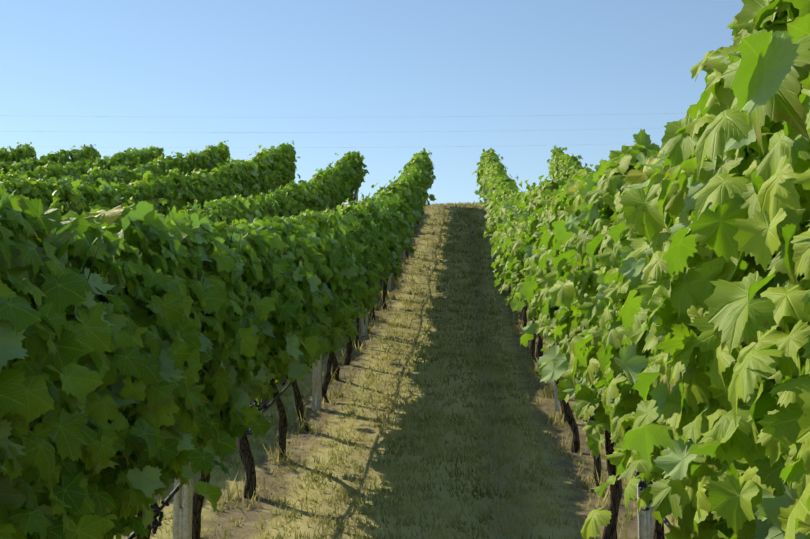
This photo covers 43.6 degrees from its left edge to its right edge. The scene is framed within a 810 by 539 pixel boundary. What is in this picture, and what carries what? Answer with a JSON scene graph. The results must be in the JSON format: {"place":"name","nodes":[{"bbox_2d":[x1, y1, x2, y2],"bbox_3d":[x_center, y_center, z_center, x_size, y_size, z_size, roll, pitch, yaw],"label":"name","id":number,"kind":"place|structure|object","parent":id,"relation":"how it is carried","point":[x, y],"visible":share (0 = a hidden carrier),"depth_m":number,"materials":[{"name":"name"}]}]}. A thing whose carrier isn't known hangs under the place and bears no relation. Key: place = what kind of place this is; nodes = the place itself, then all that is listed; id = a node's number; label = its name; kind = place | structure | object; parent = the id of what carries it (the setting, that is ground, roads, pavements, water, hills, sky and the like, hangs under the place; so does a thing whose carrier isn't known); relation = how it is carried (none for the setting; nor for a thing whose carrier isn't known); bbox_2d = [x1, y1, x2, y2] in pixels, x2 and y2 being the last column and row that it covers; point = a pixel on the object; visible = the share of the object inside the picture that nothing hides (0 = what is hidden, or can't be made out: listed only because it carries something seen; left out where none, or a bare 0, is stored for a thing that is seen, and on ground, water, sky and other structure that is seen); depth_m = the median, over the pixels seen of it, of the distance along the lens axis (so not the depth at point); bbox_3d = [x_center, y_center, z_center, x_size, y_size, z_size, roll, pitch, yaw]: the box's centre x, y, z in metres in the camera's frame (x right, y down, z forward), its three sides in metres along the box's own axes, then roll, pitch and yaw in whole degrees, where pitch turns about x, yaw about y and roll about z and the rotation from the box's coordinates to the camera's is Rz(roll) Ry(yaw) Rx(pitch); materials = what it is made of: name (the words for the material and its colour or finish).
{"place":"outdoors","nodes":[
{"label":"outdoors","id":0,"kind":"place"},
{"bbox_2d":[88,196,558,470],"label":"vine canes","id":1,"kind":"object","parent":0,"point":[206,265],"visible":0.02,"depth_m":4.46,"materials":[{"name":"plant"}]},
{"bbox_2d":[150,280,651,533],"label":"grape clusters","id":2,"kind":"object","parent":1,"relation":"hanging from","point":[156,523],"visible":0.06,"depth_m":4.13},
{"bbox_2d":[0,113,666,147],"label":"power line cables","id":3,"kind":"object","parent":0,"point":[305,132],"visible":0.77,"depth_m":166.74,"materials":[{"name":"grey metal"}]},
{"bbox_2d":[0,0,743,204],"label":"sky","id":4,"kind":"structure","parent":0,"point":[387,80],"materials":[{"name":"blue"}]},
{"bbox_2d":[114,204,678,538],"bbox_3d":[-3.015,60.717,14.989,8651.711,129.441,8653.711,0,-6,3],"label":"terrain","id":5,"kind":"structure","parent":0,"point":[246,529],"depth_m":7.69,"materials":[{"name":"beige soil"}]},
{"bbox_2d":[113,200,677,538],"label":"grass tufts","id":6,"kind":"object","parent":5,"relation":"on","point":[412,403],"visible":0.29,"depth_m":8.45,"materials":[{"name":"plant"}]},
{"bbox_2d":[136,191,664,538],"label":"grapevine trunks","id":7,"kind":"object","parent":5,"relation":"on","point":[609,531],"visible":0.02,"depth_m":6.49,"materials":[{"name":"brown wood"}]},
{"bbox_2d":[0,0,809,538],"bbox_3d":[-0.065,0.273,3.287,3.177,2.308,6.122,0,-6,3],"label":"vine leaves","id":8,"kind":"object","parent":7,"relation":"attached to","point":[682,288],"visible":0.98,"depth_m":2.73,"materials":[{"name":"green plant"}]},
{"bbox_2d":[173,191,654,538],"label":"trellis posts","id":9,"kind":"object","parent":5,"relation":"on","point":[182,515],"visible":0.02,"depth_m":4.84,"materials":[{"name":"grey wood"}]},
{"bbox_2d":[126,281,670,538],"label":"drip tubes","id":10,"kind":"object","parent":9,"relation":"attached to","point":[176,489],"visible":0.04,"depth_m":4.57,"materials":[{"name":"black plastic"}]}
]}

